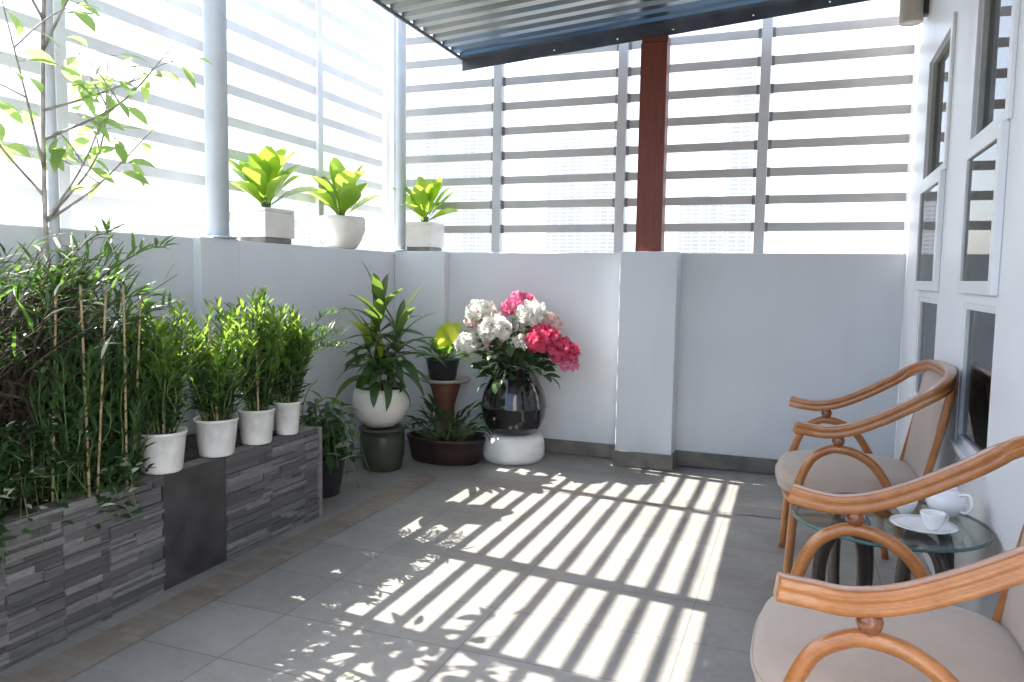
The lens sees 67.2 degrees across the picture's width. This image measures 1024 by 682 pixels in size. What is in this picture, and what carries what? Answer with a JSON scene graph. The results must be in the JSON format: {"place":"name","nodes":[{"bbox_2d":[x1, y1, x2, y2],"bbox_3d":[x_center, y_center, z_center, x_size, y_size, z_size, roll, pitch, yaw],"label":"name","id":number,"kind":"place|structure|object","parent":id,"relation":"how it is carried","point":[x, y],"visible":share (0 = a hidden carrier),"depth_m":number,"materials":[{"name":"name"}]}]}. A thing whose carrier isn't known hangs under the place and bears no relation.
{"place":"outdoors","nodes":[
{"label":"outdoors","id":0,"kind":"place"},
{"bbox_2d":[269,192,336,246],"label":"apartment tower","id":1,"kind":"structure","parent":0,"point":[302,211],"depth_m":693.83,"materials":[{"name":"white"}]},
{"bbox_2d":[335,672,360,681],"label":"fallen leaf","id":2,"kind":"object","parent":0,"point":[348,677],"visible":1,"depth_m":2.19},
{"bbox_2d":[406,104,504,251],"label":"apartment tower","id":3,"kind":"structure","parent":0,"point":[467,242],"depth_m":649.66,"materials":[{"name":"white"}]},
{"bbox_2d":[0,0,913,321],"label":"sky","id":4,"kind":"structure","parent":0,"point":[108,29],"materials":[{"name":"white"}]},
{"bbox_2d":[0,440,931,681],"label":"floor","id":5,"kind":"structure","parent":0,"point":[441,580],"depth_m":2.83,"materials":[{"name":"tile"}]},
{"bbox_2d":[0,420,322,671],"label":"planter box","id":6,"kind":"object","parent":5,"relation":"on","point":[199,514],"visible":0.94,"depth_m":2.69,"materials":[{"name":"stone"}]},
{"bbox_2d":[45,0,60,290],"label":"support pole","id":7,"kind":"object","parent":6,"relation":"on","point":[52,175],"visible":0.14,"depth_m":2.68,"materials":[{"name":"white metal"}]},
{"bbox_2d":[0,285,120,501],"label":"planter shrub","id":8,"kind":"object","parent":6,"relation":"on","point":[69,404],"visible":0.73,"depth_m":2.42,"materials":[{"name":"green plant"}]},
{"bbox_2d":[0,413,155,577],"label":"trailing plant","id":9,"kind":"object","parent":6,"relation":"on","point":[8,452],"visible":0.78,"depth_m":2.37,"materials":[{"name":"green plant"}]},
{"bbox_2d":[0,217,193,514],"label":"bush","id":10,"kind":"object","parent":6,"relation":"on","point":[35,308],"visible":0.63,"depth_m":2.42,"materials":[{"name":"green plant"}]},
{"bbox_2d":[0,0,212,294],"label":"slender tree","id":11,"kind":"object","parent":6,"relation":"on","point":[89,95],"visible":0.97,"depth_m":2.74,"materials":[{"name":"green plant"}]},
{"bbox_2d":[70,285,157,486],"bbox_3d":[-1.374,0.161,2.631,0.321,0.703,0.345,1,5,-3],"label":"planter shrub","id":12,"kind":"object","parent":6,"relation":"on","point":[127,404],"visible":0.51,"depth_m":2.61,"materials":[{"name":"green plant"}]},
{"bbox_2d":[120,296,202,474],"bbox_3d":[-1.284,0.151,2.774,0.283,0.642,0.301,0,5,-9],"label":"potted shrub","id":13,"kind":"object","parent":6,"relation":"on","point":[162,365],"visible":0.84,"depth_m":2.73,"materials":[{"name":"green plant"}]},
{"bbox_2d":[176,297,266,457],"bbox_3d":[-1.156,0.139,3.030,0.322,0.628,0.350,3,5,20],"label":"potted shrub","id":14,"kind":"object","parent":6,"relation":"on","point":[217,419],"visible":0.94,"depth_m":2.99,"materials":[{"name":"green plant"}]},
{"bbox_2d":[221,285,287,444],"bbox_3d":[-1.083,0.096,3.262,0.277,0.677,0.303,3,5,20],"label":"potted shrub","id":15,"kind":"object","parent":6,"relation":"on","point":[256,417],"visible":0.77,"depth_m":3.23,"materials":[{"name":"green plant"}]},
{"bbox_2d":[212,302,350,430],"bbox_3d":[-1.065,0.115,3.562,0.717,0.589,0.581,3,5,20],"label":"potted plant","id":16,"kind":"object","parent":6,"relation":"on","point":[322,329],"visible":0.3,"depth_m":3.54,"materials":[{"name":"green plant"}]},
{"bbox_2d":[263,303,317,434],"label":"potted shrub","id":17,"kind":"object","parent":6,"relation":"on","point":[286,402],"visible":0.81,"depth_m":3.43,"materials":[{"name":"green plant"}]},
{"bbox_2d":[0,224,394,454],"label":"parapet wall","id":18,"kind":"structure","parent":5,"relation":"on","point":[310,281],"depth_m":3.97,"materials":[{"name":"paint"}]},
{"bbox_2d":[0,0,391,251],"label":"slat fence","id":19,"kind":"object","parent":18,"relation":"on","point":[316,145],"visible":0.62,"depth_m":4.11,"materials":[{"name":"white paint"}]},
{"bbox_2d":[201,0,237,238],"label":"support pole","id":20,"kind":"object","parent":18,"relation":"on","point":[214,12],"visible":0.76,"depth_m":3.61,"materials":[{"name":"white metal"}]},
{"bbox_2d":[229,145,326,243],"bbox_3d":[-1.295,-0.783,4.124,0.516,0.515,0.440,3,5,20],"label":"potted plant","id":21,"kind":"object","parent":18,"relation":"on","point":[264,174],"visible":1,"depth_m":4.08,"materials":[{"name":"green plant"}]},
{"bbox_2d":[307,157,379,248],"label":"potted plant","id":22,"kind":"object","parent":18,"relation":"on","point":[341,196],"visible":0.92,"depth_m":4.70,"materials":[{"name":"green plant"}]},
{"bbox_2d":[298,380,370,497],"bbox_3d":[-0.972,0.492,4.016,0.484,0.621,0.475,1,5,-3],"label":"potted plant","id":23,"kind":"object","parent":5,"relation":"on","point":[335,454],"visible":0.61,"depth_m":3.95,"materials":[{"name":"green plant"}]},
{"bbox_2d":[359,423,405,471],"bbox_3d":[-0.773,0.633,4.594,0.276,0.250,0.276,3,5,20],"label":"plant pot","id":24,"kind":"object","parent":5,"relation":"on","point":[383,449],"visible":0.84,"depth_m":4.49,"materials":[{"name":"green ceramic"}]},
{"bbox_2d":[335,260,445,427],"bbox_3d":[-0.720,0.011,4.565,0.662,0.994,0.680,0,5,-15],"label":"potted plant","id":25,"kind":"object","parent":24,"relation":"on","point":[378,403],"visible":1,"depth_m":4.49,"materials":[{"name":"green plant"}]},
{"bbox_2d":[419,375,471,430],"bbox_3d":[-0.442,0.481,5.089,0.344,0.482,0.344,3,5,20],"label":"plant stand","id":26,"kind":"object","parent":5,"relation":"on","point":[445,393],"visible":0.59,"depth_m":5.02,"materials":[{"name":"ceramic"}]},
{"bbox_2d":[411,322,471,380],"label":"potted plant","id":27,"kind":"object","parent":26,"relation":"on","point":[447,335],"visible":0.85,"depth_m":4.96,"materials":[{"name":"green plant"}]},
{"bbox_2d":[400,393,492,465],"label":"potted plant","id":28,"kind":"object","parent":5,"relation":"on","point":[441,446],"visible":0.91,"depth_m":4.71,"materials":[{"name":"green plant"}]},
{"bbox_2d":[4,470,905,681],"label":"floor border","id":29,"kind":"object","parent":5,"relation":"on","point":[73,661],"visible":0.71,"depth_m":3.10,"materials":[{"name":"tile"}]},
{"bbox_2d":[482,430,544,464],"bbox_3d":[0.007,0.661,4.870,0.400,0.174,0.400,3,5,20],"label":"jar pedestal","id":30,"kind":"object","parent":5,"relation":"on","point":[513,450],"visible":0.81,"depth_m":4.71,"materials":[{"name":"white ceramic"}]},
{"bbox_2d":[480,362,546,435],"bbox_3d":[0.012,0.356,4.845,0.420,0.436,0.420,3,5,20],"label":"flower jar","id":31,"kind":"object","parent":30,"relation":"on","point":[517,406],"visible":0.81,"depth_m":4.69,"materials":[{"name":"black ceramic"}]},
{"bbox_2d":[453,290,581,393],"bbox_3d":[0.034,0.000,4.740,0.821,0.628,0.519,3,5,20],"label":"bouquet","id":32,"kind":"object","parent":31,"relation":"in","point":[489,323],"visible":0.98,"depth_m":4.65,"materials":[{"name":"white plant"}]},
{"bbox_2d":[395,251,905,474],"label":"parapet wall","id":33,"kind":"structure","parent":5,"relation":"on","point":[712,360],"depth_m":4.64,"materials":[{"name":"paint"}]},
{"bbox_2d":[393,13,408,250],"bbox_3d":[-0.745,-1.983,5.200,0.112,2.736,0.112,3,5,20],"label":"support pole","id":34,"kind":"object","parent":33,"relation":"on","point":[401,131],"visible":0.88,"depth_m":5.22,"materials":[{"name":"white metal"}]},
{"bbox_2d":[392,176,457,250],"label":"potted plant","id":35,"kind":"object","parent":33,"relation":"on","point":[424,234],"visible":0.96,"depth_m":5.27,"materials":[{"name":"green plant"}]},
{"bbox_2d":[635,35,670,250],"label":"red column","id":36,"kind":"structure","parent":33,"relation":"on","point":[653,137],"depth_m":4.56,"materials":[{"name":"brown wood"}]},
{"bbox_2d":[393,16,913,252],"bbox_3d":[0.777,-2.832,4.834,3.430,4.542,0.060,3,5,20],"label":"slat fence","id":37,"kind":"object","parent":33,"relation":"on","point":[763,117],"visible":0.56,"depth_m":4.84,"materials":[{"name":"paint"}]},
{"bbox_2d":[775,359,958,573],"bbox_3d":[1.318,0.498,2.954,0.584,0.862,0.661,2,5,18],"label":"armchair","id":38,"kind":"object","parent":5,"relation":"on","point":[837,466],"visible":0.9,"depth_m":2.76,"materials":[{"name":"wood"}]},
{"bbox_2d":[750,435,1023,681],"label":"armchair","id":39,"kind":"object","parent":5,"relation":"on","point":[920,628],"visible":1,"depth_m":1.44,"materials":[{"name":"wood"}]},
{"bbox_2d":[790,493,993,585],"bbox_3d":[1.089,0.748,2.262,0.530,0.469,0.530,3,5,20],"label":"glass table","id":40,"kind":"object","parent":5,"relation":"on","point":[941,553],"visible":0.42,"depth_m":2.19,"materials":[{"name":"clear glass"}]},
{"bbox_2d":[896,501,917,513],"bbox_3d":[1.164,0.488,2.283,0.064,0.048,0.075,2,5,9],"label":"teacup","id":41,"kind":"object","parent":40,"relation":"on","point":[909,508],"visible":0.32,"depth_m":2.25,"materials":[{"name":"white ceramic"}]},
{"bbox_2d":[890,514,958,534],"bbox_3d":[1.142,0.514,2.138,0.170,0.018,0.170,3,5,20],"label":"plate","id":42,"kind":"object","parent":40,"relation":"on","point":[912,522],"visible":0.84,"depth_m":2.14,"materials":[{"name":"white ceramic"}]},
{"bbox_2d":[920,509,948,530],"bbox_3d":[1.163,0.495,2.118,0.075,0.048,0.064,3,5,23],"label":"teacup","id":43,"kind":"object","parent":42,"relation":"on","point":[933,519],"visible":1,"depth_m":2.11,"materials":[{"name":"white ceramic"}]},
{"bbox_2d":[925,487,973,517],"bbox_3d":[1.277,0.458,2.268,0.146,0.113,0.112,4,6,32],"label":"teapot","id":44,"kind":"object","parent":40,"relation":"on","point":[952,503],"visible":0.56,"depth_m":2.22,"materials":[{"name":"white ceramic"}]},
{"bbox_2d":[895,0,1023,618],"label":"house wall","id":45,"kind":"structure","parent":5,"relation":"on","point":[962,246],"depth_m":2.62,"materials":[{"name":"white paint"}]},
{"bbox_2d":[371,0,870,70],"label":"awning","id":46,"kind":"object","parent":45,"relation":"attached to","point":[476,34],"visible":1,"depth_m":4.42,"materials":[{"name":"metal"}]},
{"bbox_2d":[899,0,928,26],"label":"wall lamp","id":47,"kind":"object","parent":45,"relation":"attached to","point":[913,12],"visible":1,"depth_m":3.85,"materials":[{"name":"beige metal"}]},
{"bbox_2d":[908,297,937,398],"bbox_3d":[1.886,0.058,3.494,0.070,0.506,0.590,3,5,20],"label":"window","id":48,"kind":"structure","parent":45,"relation":"in","point":[927,306],"depth_m":3.61,"materials":[{"name":"grey glass"}]},
{"bbox_2d":[914,170,945,290],"bbox_3d":[1.870,-0.476,3.459,0.021,0.498,0.600,3,5,20],"label":"window","id":49,"kind":"structure","parent":45,"relation":"in","point":[931,193],"depth_m":3.40,"materials":[{"name":"grey glass"}]},
{"bbox_2d":[921,12,956,184],"bbox_3d":[1.919,-1.031,3.397,0.087,0.620,0.650,3,5,20],"label":"window","id":50,"kind":"structure","parent":45,"relation":"in","point":[942,81],"depth_m":3.49,"materials":[{"name":"white glass"}]},
{"bbox_2d":[948,303,995,477],"bbox_3d":[1.507,0.136,2.488,0.070,0.506,0.515,3,5,20],"label":"window","id":51,"kind":"structure","parent":45,"relation":"in","point":[979,320],"depth_m":2.56,"materials":[{"name":"grey glass"}]},
{"bbox_2d":[956,120,1009,295],"bbox_3d":[1.491,-0.398,2.453,0.021,0.498,0.525,3,5,20],"label":"window","id":52,"kind":"structure","parent":45,"relation":"in","point":[985,163],"depth_m":2.41,"materials":[{"name":"white paint"}]},
{"bbox_2d":[967,0,1019,147],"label":"window","id":53,"kind":"structure","parent":45,"relation":"in","point":[1000,17],"depth_m":2.52,"materials":[{"name":"white glass"}]},
{"bbox_2d":[546,133,631,252],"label":"apartment tower","id":54,"kind":"structure","parent":0,"point":[585,242],"depth_m":644.39,"materials":[{"name":"white"}]},
{"bbox_2d":[678,192,724,252],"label":"apartment tower","id":55,"kind":"structure","parent":0,"point":[700,242],"depth_m":641.05,"materials":[{"name":"white"}]},
{"bbox_2d":[723,47,758,252],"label":"apartment tower","id":56,"kind":"structure","parent":0,"point":[737,242],"depth_m":568.92,"materials":[{"name":"white"}]}
]}

